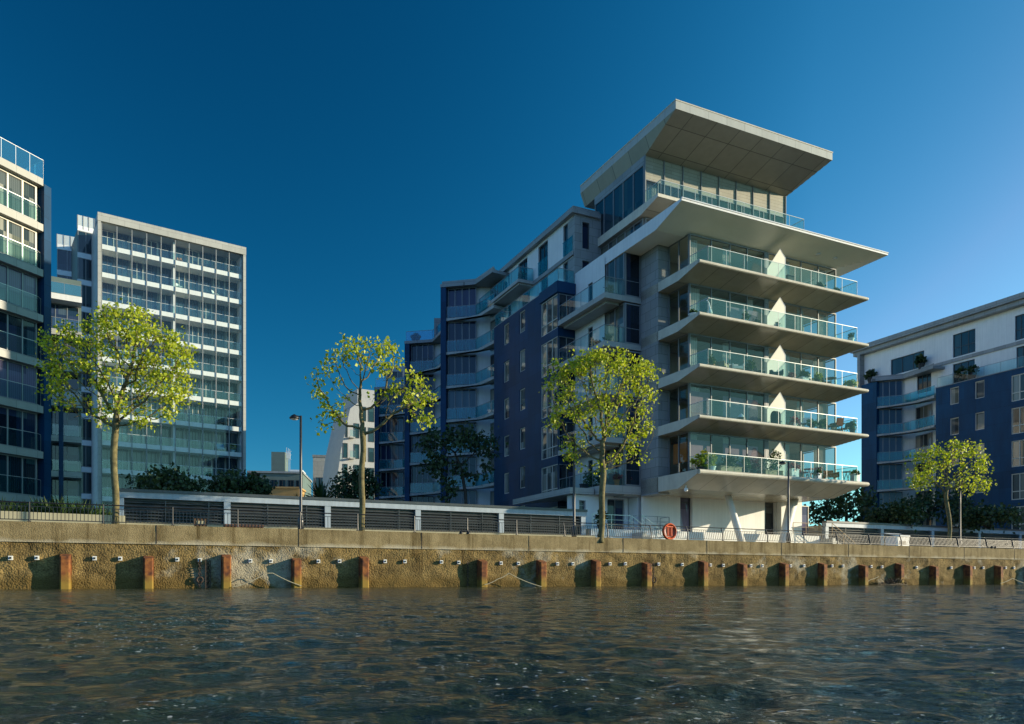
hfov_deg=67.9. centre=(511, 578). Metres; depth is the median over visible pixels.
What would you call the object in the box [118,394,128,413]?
window
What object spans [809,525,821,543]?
podium deck
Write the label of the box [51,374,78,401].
window
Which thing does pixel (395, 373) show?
window
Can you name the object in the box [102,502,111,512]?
window
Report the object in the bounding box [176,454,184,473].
window
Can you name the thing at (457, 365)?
window
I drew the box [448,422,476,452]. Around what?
window
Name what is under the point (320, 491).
bush
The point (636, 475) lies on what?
window
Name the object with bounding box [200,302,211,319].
window
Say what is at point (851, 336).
potted plant
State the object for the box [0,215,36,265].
window
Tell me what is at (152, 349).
window
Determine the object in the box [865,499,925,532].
bush
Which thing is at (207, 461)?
window
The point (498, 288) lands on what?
window
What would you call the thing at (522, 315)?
window
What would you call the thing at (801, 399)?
window
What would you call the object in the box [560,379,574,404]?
window
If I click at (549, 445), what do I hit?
window
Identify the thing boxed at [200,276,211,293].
window
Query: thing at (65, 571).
fender pile
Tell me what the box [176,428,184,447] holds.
window
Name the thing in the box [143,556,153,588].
fender pile
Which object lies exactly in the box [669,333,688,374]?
window
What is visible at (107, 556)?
quay wall
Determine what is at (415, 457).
window
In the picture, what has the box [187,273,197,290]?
window
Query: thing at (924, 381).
window
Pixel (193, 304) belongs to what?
window
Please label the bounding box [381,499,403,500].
window
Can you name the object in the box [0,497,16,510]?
spiky plant
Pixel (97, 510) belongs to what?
spiky plant
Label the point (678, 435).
window
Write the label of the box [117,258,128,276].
window
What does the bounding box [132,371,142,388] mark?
window
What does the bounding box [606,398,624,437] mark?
window
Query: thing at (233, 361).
window
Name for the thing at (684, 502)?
window
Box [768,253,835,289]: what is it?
window
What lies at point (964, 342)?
window
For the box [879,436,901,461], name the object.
window
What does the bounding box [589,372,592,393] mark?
window
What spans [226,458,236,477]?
window
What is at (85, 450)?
window
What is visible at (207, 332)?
window
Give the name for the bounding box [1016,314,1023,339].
window
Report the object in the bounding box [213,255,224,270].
window
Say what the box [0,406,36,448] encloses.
window
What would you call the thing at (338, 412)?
plane tree
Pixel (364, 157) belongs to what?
sky
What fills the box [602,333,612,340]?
potted plant
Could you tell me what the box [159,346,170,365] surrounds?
window
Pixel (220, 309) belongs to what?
window
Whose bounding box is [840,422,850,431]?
chair
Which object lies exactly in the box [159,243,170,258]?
window
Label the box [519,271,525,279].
potted plant
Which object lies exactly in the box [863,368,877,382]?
potted plant
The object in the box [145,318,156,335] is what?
window
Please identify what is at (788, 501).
street lamp
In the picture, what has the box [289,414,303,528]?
street lamp
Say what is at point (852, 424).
potted plant
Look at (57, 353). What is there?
window
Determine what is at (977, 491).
window
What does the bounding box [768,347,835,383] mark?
window
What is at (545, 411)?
window
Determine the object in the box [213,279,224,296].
window
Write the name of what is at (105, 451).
window
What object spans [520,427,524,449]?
window
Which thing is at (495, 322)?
window
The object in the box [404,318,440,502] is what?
apartment building
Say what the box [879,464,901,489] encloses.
window
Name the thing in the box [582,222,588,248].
window
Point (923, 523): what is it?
window
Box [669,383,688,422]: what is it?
window
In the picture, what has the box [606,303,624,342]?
window
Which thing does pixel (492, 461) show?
window
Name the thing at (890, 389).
window
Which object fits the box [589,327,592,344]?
window
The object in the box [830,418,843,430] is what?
chair
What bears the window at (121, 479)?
in the apartment tower
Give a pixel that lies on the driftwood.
(888, 581)
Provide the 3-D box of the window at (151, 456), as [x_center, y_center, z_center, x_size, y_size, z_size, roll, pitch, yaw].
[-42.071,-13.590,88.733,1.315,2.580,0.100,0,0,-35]
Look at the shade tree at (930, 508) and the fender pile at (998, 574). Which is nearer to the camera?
the fender pile at (998, 574)
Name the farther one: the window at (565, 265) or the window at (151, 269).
the window at (151, 269)
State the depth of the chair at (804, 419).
51.70 m
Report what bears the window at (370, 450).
in the office building at (343, 449)
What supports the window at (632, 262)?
in the apartment building at (686, 201)
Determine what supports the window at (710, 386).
in the apartment building at (686, 201)
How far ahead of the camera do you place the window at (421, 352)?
78.13 m
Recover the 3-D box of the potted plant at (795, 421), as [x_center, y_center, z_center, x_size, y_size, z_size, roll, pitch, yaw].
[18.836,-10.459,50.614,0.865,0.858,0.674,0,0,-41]
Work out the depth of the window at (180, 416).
90.61 m
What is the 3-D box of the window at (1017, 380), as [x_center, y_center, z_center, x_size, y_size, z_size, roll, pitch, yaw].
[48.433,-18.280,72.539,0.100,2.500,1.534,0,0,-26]
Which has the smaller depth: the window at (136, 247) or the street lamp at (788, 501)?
the street lamp at (788, 501)
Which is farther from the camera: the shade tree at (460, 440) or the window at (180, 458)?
the window at (180, 458)
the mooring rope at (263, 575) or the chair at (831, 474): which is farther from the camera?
the chair at (831, 474)
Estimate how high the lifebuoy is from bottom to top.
0.880 m
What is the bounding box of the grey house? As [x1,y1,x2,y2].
[312,455,325,494]
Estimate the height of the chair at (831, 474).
0.844 m
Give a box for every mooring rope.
[232,573,300,587]
[484,573,541,586]
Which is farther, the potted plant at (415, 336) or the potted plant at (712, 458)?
the potted plant at (415, 336)
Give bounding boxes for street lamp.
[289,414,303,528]
[564,437,576,536]
[779,461,790,542]
[952,472,961,545]
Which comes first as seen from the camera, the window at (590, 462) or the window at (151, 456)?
the window at (590, 462)
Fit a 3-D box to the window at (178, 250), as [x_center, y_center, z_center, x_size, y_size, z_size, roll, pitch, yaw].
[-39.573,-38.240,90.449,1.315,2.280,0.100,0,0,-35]
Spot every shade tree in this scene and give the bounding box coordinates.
[412,417,508,503]
[803,485,881,525]
[885,486,984,524]
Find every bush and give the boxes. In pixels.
[120,461,209,491]
[204,465,277,494]
[302,478,343,497]
[325,465,384,499]
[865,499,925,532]
[945,500,1023,536]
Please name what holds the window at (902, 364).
in the apartment building at (907, 406)
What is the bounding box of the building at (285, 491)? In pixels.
[270,487,305,496]
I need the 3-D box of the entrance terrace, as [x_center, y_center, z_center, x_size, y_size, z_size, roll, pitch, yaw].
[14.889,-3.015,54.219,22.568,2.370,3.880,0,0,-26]
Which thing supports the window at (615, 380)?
in the apartment building at (686, 201)
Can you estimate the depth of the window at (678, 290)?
49.50 m
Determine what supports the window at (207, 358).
in the apartment tower
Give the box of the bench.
[223,524,263,527]
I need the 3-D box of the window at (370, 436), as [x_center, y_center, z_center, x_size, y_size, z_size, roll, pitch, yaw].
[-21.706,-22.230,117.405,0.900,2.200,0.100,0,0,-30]
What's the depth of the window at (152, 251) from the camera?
88.70 m
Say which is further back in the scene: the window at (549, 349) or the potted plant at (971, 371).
the potted plant at (971, 371)
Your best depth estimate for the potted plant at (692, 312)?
47.45 m
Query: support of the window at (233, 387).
in the apartment tower
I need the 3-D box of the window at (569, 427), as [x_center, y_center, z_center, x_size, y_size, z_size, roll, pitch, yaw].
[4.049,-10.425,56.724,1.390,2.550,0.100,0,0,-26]
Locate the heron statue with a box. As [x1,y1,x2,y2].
[706,300,711,313]
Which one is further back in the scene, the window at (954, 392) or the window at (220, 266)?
the window at (220, 266)
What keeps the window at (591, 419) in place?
in the apartment building at (686, 201)
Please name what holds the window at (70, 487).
in the apartment building at (66, 437)
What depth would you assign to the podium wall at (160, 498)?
41.49 m
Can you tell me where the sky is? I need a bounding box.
[0,0,1023,525]
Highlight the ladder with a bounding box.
[205,559,210,587]
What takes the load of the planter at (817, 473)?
on the apartment building at (686, 201)
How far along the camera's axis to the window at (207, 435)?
92.22 m
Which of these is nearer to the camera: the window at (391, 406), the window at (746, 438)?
the window at (746, 438)
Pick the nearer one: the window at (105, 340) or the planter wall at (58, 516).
the planter wall at (58, 516)
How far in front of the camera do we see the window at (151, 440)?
88.70 m
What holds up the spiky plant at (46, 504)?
in the planting bed
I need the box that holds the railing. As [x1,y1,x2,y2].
[0,501,1023,548]
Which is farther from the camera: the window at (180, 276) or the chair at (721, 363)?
the window at (180, 276)
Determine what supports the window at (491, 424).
in the apartment building at (686, 201)
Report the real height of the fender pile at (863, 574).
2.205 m
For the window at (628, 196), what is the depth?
55.47 m
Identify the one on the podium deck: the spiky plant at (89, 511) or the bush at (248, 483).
the bush at (248, 483)
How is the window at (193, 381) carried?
in the apartment tower
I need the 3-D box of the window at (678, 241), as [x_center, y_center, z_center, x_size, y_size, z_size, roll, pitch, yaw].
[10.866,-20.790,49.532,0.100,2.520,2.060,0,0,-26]
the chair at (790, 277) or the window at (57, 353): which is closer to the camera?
the chair at (790, 277)
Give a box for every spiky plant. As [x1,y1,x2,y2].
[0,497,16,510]
[1,500,23,511]
[12,500,51,512]
[23,495,52,512]
[33,497,69,511]
[42,492,75,513]
[46,495,86,513]
[73,502,101,514]
[85,501,108,514]
[100,506,127,516]
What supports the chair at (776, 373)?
on the apartment building at (686, 201)
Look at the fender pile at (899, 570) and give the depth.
47.41 m
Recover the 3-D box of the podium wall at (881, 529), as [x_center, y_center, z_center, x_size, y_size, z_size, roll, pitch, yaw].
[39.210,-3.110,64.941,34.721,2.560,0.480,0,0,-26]
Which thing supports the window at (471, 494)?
in the apartment building at (686, 201)
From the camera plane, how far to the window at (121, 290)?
87.10 m
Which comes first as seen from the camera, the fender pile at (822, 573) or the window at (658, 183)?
the fender pile at (822, 573)
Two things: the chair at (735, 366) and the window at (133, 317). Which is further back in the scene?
the window at (133, 317)
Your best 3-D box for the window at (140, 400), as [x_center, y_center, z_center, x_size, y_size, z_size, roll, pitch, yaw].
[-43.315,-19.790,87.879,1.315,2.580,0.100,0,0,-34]
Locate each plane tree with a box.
[26,297,199,523]
[304,333,438,530]
[539,342,663,542]
[904,437,997,546]
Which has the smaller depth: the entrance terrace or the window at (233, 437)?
the entrance terrace
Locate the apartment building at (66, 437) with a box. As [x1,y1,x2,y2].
[51,276,81,506]
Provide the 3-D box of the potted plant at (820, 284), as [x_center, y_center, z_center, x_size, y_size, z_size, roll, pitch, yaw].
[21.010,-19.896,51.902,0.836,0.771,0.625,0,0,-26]
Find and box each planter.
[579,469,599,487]
[589,338,601,347]
[717,453,742,471]
[762,449,782,474]
[787,462,800,476]
[798,370,810,379]
[813,468,822,477]
[849,469,860,481]
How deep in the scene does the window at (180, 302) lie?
90.54 m
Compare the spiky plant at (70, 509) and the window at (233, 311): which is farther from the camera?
the window at (233, 311)
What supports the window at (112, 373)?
in the apartment tower
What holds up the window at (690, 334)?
in the apartment building at (686, 201)
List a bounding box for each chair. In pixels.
[215,443,224,449]
[716,360,728,367]
[729,363,743,369]
[737,414,745,419]
[753,367,764,372]
[769,369,783,375]
[786,274,794,280]
[803,417,811,426]
[821,418,833,429]
[823,470,839,478]
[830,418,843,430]
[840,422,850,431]
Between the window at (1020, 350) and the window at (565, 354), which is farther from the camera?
the window at (1020, 350)
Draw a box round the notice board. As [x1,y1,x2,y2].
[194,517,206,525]
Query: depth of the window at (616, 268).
52.10 m
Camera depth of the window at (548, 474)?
57.66 m
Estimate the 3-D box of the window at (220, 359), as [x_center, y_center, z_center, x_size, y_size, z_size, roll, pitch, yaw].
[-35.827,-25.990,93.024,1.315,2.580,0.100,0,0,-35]
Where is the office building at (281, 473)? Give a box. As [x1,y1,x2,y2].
[247,448,311,496]
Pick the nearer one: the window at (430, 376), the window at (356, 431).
the window at (430, 376)
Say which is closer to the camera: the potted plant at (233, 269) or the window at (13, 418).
the window at (13, 418)
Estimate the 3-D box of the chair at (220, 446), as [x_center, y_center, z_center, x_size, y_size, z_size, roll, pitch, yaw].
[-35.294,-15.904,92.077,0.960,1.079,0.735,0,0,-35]
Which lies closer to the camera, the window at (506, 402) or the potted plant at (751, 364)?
the potted plant at (751, 364)
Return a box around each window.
[0,168,36,219]
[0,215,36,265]
[0,263,36,311]
[0,310,36,357]
[0,358,36,403]
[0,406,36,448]
[0,453,36,494]
[1,502,32,508]
[51,303,78,331]
[51,338,78,366]
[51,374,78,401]
[51,408,78,436]
[51,444,78,471]
[51,479,78,506]
[57,249,70,271]
[57,274,70,278]
[78,230,91,254]
[78,257,90,280]
[81,285,90,307]
[81,311,90,333]
[81,338,90,360]
[81,366,90,387]
[81,392,90,413]
[81,418,90,440]
[81,445,90,466]
[81,472,90,493]
[81,499,90,507]
[102,230,113,245]
[102,255,113,273]
[102,282,113,301]
[102,338,113,356]
[102,365,113,384]
[102,393,113,411]
[102,420,112,440]
[102,447,109,468]
[102,475,111,496]
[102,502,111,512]
[117,233,128,249]
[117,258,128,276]
[117,285,128,304]
[117,340,128,359]
[117,367,128,386]
[117,449,128,469]
[118,313,128,331]
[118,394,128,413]
[118,422,128,441]
[118,476,128,488]
[132,237,142,252]
[132,261,142,279]
[132,288,142,306]
[132,317,142,334]
[132,343,142,359]
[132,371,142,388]
[132,396,142,415]
[132,423,142,443]
[132,450,142,470]
[145,240,156,255]
[145,264,156,282]
[145,291,156,309]
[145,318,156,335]
[145,345,156,362]
[145,371,156,389]
[145,398,156,417]
[145,424,156,444]
[145,451,156,470]
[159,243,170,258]
[159,267,170,285]
[159,293,170,312]
[159,320,170,338]
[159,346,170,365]
[159,375,170,391]
[159,400,170,418]
[159,426,170,445]
[159,452,170,469]
[176,247,184,261]
[176,271,184,288]
[176,297,184,314]
[176,323,184,339]
[176,350,184,367]
[176,402,184,420]
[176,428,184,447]
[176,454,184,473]
[187,249,197,264]
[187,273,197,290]
[187,299,197,317]
[187,325,197,343]
[187,351,197,369]
[187,377,197,395]
[187,403,197,421]
[187,429,197,448]
[187,455,197,474]
[200,252,211,267]
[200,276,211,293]
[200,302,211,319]
[200,327,211,345]
[200,353,211,371]
[200,379,211,397]
[200,404,211,423]
[200,430,211,449]
[200,456,211,475]
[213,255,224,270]
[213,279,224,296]
[213,304,224,321]
[213,330,224,347]
[213,355,224,373]
[213,380,224,399]
[213,406,224,424]
[213,431,224,450]
[213,457,224,475]
[226,258,236,273]
[226,281,236,298]
[226,307,236,324]
[226,332,236,349]
[226,357,236,375]
[226,382,236,400]
[226,408,236,426]
[226,433,236,451]
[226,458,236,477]
[271,480,276,486]
[279,480,284,486]
[287,480,293,486]
[316,477,322,487]
[343,443,347,457]
[354,423,358,437]
[354,444,358,458]
[363,407,365,420]
[368,408,373,421]
[368,427,373,441]
[368,448,373,461]
[381,390,403,413]
[381,417,403,441]
[381,444,403,468]
[381,471,403,495]
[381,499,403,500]
[387,371,402,385]
[411,344,433,370]
[411,374,433,400]
[411,405,433,431]
[411,435,433,462]
[411,466,433,492]
[411,496,433,502]
[448,287,476,317]
[448,321,476,351]
[448,355,476,385]
[448,388,476,419]
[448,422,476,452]
[448,456,476,486]
[448,490,476,504]
[490,280,503,316]
[490,315,503,350]
[490,354,493,384]
[490,388,493,412]
[490,422,493,444]
[490,458,493,482]
[490,491,493,504]
[504,323,508,345]
[504,360,508,382]
[504,398,508,419]
[504,435,508,456]
[504,473,508,493]
[519,259,526,279]
[520,310,524,332]
[520,349,524,371]
[520,388,524,410]
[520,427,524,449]
[520,466,524,488]
[523,291,529,305]
[539,241,547,275]
[541,293,557,336]
[541,336,557,377]
[541,379,557,418]
[541,422,557,459]
[541,464,557,492]
[542,277,547,290]
[559,293,574,327]
[559,336,574,362]
[559,421,574,449]
[559,464,572,488]
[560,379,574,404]
[564,224,567,256]
[564,262,567,281]
[579,500,583,508]
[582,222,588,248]
[582,261,588,268]
[589,283,592,300]
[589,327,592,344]
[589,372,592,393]
[589,416,592,440]
[589,460,592,480]
[595,164,643,235]
[601,218,643,254]
[606,253,624,295]
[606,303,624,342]
[606,350,624,389]
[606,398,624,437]
[606,445,624,485]
[607,499,622,528]
[625,252,640,298]
[625,303,640,345]
[625,350,640,391]
[625,397,640,439]
[625,445,640,486]
[646,179,784,223]
[669,234,688,275]
[669,283,688,325]
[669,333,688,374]
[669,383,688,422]
[669,432,688,474]
[680,498,689,531]
[689,233,764,273]
[689,283,764,323]
[689,333,764,372]
[689,383,764,421]
[689,432,764,470]
[765,503,772,533]
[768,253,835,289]
[768,299,835,336]
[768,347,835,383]
[768,393,835,427]
[768,440,835,479]
[802,506,808,535]
[803,315,833,330]
[803,448,831,476]
[879,380,901,405]
[879,408,901,433]
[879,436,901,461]
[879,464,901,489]
[879,492,901,507]
[891,351,923,374]
[916,403,931,428]
[916,432,931,457]
[916,462,931,485]
[916,490,931,510]
[916,519,931,524]
[918,373,930,392]
[950,386,958,404]
[950,417,958,434]
[950,448,958,465]
[950,479,958,495]
[954,329,974,356]
[954,359,974,382]
[975,380,983,398]
[975,412,983,429]
[975,443,983,460]
[975,475,983,492]
[1012,373,1023,401]
[1012,406,1023,433]
[1012,440,1023,466]
[1012,473,1023,499]
[1012,506,1023,529]
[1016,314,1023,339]
[1017,346,1023,367]
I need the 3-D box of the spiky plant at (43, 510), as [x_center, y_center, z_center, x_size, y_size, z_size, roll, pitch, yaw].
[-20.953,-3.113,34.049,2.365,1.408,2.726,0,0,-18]
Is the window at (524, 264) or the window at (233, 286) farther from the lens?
the window at (233, 286)
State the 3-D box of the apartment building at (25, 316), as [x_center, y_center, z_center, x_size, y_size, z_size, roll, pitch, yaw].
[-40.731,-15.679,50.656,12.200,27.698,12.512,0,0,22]
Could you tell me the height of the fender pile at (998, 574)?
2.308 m
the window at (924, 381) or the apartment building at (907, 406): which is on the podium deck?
the apartment building at (907, 406)
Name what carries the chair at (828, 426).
on the apartment building at (686, 201)
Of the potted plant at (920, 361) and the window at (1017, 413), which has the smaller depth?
the window at (1017, 413)
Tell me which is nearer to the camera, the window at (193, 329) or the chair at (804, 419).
the chair at (804, 419)
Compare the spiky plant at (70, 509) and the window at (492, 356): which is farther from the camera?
the window at (492, 356)
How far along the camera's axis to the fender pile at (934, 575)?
48.86 m
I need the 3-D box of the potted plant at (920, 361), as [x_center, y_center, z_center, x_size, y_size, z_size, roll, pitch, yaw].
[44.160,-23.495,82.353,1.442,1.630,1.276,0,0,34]
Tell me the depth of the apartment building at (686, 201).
53.03 m
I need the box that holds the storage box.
[884,533,909,545]
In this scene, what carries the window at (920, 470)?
in the apartment building at (907, 406)
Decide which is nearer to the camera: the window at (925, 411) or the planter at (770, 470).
the planter at (770, 470)
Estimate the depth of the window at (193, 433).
91.36 m
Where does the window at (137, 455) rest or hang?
in the apartment tower
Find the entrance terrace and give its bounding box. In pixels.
[586,514,854,543]
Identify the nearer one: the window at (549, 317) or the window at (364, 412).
the window at (549, 317)
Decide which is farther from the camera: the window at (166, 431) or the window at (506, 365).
the window at (166, 431)
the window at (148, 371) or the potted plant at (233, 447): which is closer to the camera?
the window at (148, 371)
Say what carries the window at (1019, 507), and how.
in the apartment building at (907, 406)
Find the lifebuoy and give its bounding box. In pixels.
[662,523,676,538]
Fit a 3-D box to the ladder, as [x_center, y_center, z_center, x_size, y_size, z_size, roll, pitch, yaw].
[-12.093,-0.206,30.270,0.215,1.246,0.134,0,0,-26]
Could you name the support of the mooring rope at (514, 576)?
attached to the fender pile at (481, 572)
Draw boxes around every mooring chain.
[196,559,203,586]
[466,561,468,586]
[652,562,656,585]
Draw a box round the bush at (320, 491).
[302,478,343,497]
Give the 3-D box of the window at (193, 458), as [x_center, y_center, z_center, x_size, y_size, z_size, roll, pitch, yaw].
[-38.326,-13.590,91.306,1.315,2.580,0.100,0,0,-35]
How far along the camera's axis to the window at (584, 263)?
57.59 m
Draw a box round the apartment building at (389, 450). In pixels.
[374,366,404,500]
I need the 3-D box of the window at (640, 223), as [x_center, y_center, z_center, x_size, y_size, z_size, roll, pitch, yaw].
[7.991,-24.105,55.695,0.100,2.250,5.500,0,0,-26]
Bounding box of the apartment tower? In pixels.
[57,212,245,512]
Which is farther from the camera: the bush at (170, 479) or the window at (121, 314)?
the window at (121, 314)
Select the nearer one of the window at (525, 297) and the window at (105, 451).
the window at (525, 297)
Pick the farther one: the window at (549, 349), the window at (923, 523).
the window at (923, 523)
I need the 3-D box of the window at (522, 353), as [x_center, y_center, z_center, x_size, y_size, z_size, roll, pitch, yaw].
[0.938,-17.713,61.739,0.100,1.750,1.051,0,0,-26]
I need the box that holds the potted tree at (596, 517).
[593,509,608,527]
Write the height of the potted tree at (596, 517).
1.367 m
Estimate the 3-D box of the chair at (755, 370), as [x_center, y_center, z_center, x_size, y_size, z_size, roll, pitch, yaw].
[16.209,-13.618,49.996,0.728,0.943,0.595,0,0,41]
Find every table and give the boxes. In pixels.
[804,468,813,477]
[825,377,836,383]
[841,471,850,480]
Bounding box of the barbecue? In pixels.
[770,411,780,423]
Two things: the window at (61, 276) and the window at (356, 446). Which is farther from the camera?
the window at (356, 446)
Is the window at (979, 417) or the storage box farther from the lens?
the window at (979, 417)
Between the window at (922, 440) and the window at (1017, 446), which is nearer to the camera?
the window at (1017, 446)
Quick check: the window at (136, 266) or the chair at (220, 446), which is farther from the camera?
the chair at (220, 446)
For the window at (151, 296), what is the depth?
88.70 m
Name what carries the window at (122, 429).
in the apartment tower
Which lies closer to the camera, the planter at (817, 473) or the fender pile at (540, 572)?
the fender pile at (540, 572)
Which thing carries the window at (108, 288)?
in the apartment tower
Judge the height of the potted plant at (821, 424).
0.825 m
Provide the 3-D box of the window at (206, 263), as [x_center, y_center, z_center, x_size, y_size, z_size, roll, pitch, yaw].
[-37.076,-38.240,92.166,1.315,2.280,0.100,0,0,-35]
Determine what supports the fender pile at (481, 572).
attached to the quay wall at (107, 556)
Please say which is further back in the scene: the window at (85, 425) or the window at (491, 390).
the window at (85, 425)
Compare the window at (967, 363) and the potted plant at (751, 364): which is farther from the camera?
the window at (967, 363)
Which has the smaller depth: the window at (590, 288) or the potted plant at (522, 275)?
the window at (590, 288)
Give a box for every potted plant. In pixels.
[190,386,198,395]
[228,443,236,451]
[230,264,236,272]
[410,333,420,339]
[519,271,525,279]
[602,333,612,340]
[603,284,614,292]
[612,474,621,484]
[688,309,697,315]
[690,448,709,469]
[707,452,717,469]
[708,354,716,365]
[741,311,750,320]
[741,457,751,472]
[744,360,755,370]
[750,458,759,472]
[787,371,795,377]
[789,415,799,425]
[805,419,817,427]
[813,372,822,381]
[814,282,825,286]
[816,419,825,428]
[843,379,858,386]
[848,332,854,340]
[848,420,856,432]
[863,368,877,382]
[912,353,926,368]
[954,365,966,381]
[964,364,979,378]
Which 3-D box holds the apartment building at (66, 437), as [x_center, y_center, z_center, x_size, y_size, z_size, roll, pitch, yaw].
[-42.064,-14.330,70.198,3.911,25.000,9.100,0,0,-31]
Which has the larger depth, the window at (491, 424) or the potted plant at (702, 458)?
the window at (491, 424)
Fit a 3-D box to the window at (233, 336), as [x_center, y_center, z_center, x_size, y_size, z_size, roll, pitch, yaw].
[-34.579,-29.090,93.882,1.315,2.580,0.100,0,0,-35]
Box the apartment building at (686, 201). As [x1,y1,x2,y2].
[440,99,888,542]
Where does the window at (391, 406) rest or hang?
in the apartment building at (389, 450)
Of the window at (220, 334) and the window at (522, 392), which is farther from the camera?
the window at (220, 334)
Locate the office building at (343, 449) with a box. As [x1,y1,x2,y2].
[323,389,373,498]
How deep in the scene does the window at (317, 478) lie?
135.13 m
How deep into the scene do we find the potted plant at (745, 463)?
48.91 m
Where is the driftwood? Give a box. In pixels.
[874,575,906,584]
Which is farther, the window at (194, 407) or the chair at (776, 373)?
the window at (194, 407)
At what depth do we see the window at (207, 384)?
92.22 m
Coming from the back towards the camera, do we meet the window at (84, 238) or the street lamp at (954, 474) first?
the window at (84, 238)
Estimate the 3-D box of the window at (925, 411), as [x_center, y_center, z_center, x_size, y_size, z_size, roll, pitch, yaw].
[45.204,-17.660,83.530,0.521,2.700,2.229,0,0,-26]
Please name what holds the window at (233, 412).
in the apartment tower
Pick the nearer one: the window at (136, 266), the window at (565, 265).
the window at (565, 265)
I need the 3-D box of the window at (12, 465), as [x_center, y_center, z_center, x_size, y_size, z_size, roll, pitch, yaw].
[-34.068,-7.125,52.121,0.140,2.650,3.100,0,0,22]
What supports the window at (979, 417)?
in the apartment building at (907, 406)
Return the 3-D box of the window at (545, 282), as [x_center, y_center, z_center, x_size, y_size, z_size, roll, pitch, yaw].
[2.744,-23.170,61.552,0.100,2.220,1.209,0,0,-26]
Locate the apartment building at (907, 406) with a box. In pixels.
[851,292,1023,529]
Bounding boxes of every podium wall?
[119,488,587,534]
[822,521,1023,548]
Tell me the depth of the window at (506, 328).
64.66 m
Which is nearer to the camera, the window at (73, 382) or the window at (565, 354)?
the window at (565, 354)
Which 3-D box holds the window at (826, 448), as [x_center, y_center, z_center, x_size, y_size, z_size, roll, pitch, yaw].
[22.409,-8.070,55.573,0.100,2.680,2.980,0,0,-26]
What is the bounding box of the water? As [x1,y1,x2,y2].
[0,584,1023,723]
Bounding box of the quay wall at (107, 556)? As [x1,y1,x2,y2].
[0,521,1023,588]
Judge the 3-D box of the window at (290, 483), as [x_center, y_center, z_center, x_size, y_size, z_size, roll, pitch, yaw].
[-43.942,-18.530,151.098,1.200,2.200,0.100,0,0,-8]
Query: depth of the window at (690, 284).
49.97 m
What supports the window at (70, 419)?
in the apartment building at (66, 437)
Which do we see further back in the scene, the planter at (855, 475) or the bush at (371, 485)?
the bush at (371, 485)
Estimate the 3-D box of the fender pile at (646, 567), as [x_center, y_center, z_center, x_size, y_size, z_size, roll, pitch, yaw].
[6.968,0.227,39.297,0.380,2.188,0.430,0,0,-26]
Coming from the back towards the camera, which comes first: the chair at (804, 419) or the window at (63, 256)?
the window at (63, 256)
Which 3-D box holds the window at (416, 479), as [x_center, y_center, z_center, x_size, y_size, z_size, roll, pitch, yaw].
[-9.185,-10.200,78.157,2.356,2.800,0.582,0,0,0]
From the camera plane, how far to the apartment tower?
89.28 m
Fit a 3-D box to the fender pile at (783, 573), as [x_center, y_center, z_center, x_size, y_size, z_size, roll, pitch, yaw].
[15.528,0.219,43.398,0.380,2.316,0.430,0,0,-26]
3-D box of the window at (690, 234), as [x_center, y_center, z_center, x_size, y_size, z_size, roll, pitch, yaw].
[14.183,-20.790,49.955,6.351,2.520,0.100,0,0,-26]
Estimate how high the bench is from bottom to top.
0.420 m
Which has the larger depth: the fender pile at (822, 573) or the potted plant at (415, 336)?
the potted plant at (415, 336)
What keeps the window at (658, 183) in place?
in the apartment building at (686, 201)
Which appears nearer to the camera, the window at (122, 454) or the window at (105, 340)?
the window at (105, 340)
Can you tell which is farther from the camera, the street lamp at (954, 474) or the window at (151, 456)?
the window at (151, 456)
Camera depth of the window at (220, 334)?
93.05 m
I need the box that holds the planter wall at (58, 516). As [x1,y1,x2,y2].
[0,511,594,536]
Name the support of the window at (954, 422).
in the apartment building at (907, 406)
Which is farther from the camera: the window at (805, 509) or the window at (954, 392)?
the window at (954, 392)
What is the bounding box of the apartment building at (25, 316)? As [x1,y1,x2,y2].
[0,137,50,508]
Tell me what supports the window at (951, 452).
in the apartment building at (907, 406)
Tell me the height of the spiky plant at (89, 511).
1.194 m
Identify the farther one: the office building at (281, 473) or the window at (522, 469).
the office building at (281, 473)
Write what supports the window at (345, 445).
in the office building at (343, 449)
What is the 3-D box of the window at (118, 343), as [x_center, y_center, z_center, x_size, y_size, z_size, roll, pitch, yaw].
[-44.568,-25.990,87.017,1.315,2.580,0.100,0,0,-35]
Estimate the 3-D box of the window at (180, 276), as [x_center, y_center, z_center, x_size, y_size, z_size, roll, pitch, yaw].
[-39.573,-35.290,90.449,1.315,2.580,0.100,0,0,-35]
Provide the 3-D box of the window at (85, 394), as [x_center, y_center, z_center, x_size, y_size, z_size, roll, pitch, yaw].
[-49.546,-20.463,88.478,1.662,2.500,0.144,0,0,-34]
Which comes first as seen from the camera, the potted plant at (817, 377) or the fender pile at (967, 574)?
the fender pile at (967, 574)
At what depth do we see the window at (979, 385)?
76.11 m
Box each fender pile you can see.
[60,554,71,588]
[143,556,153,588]
[221,554,230,587]
[291,558,300,587]
[359,556,368,587]
[477,559,486,586]
[536,560,545,586]
[591,559,600,585]
[641,562,651,585]
[698,561,707,585]
[737,563,746,585]
[779,563,788,585]
[817,563,826,584]
[859,565,867,584]
[895,563,903,583]
[929,565,938,584]
[963,565,972,584]
[994,565,1002,583]

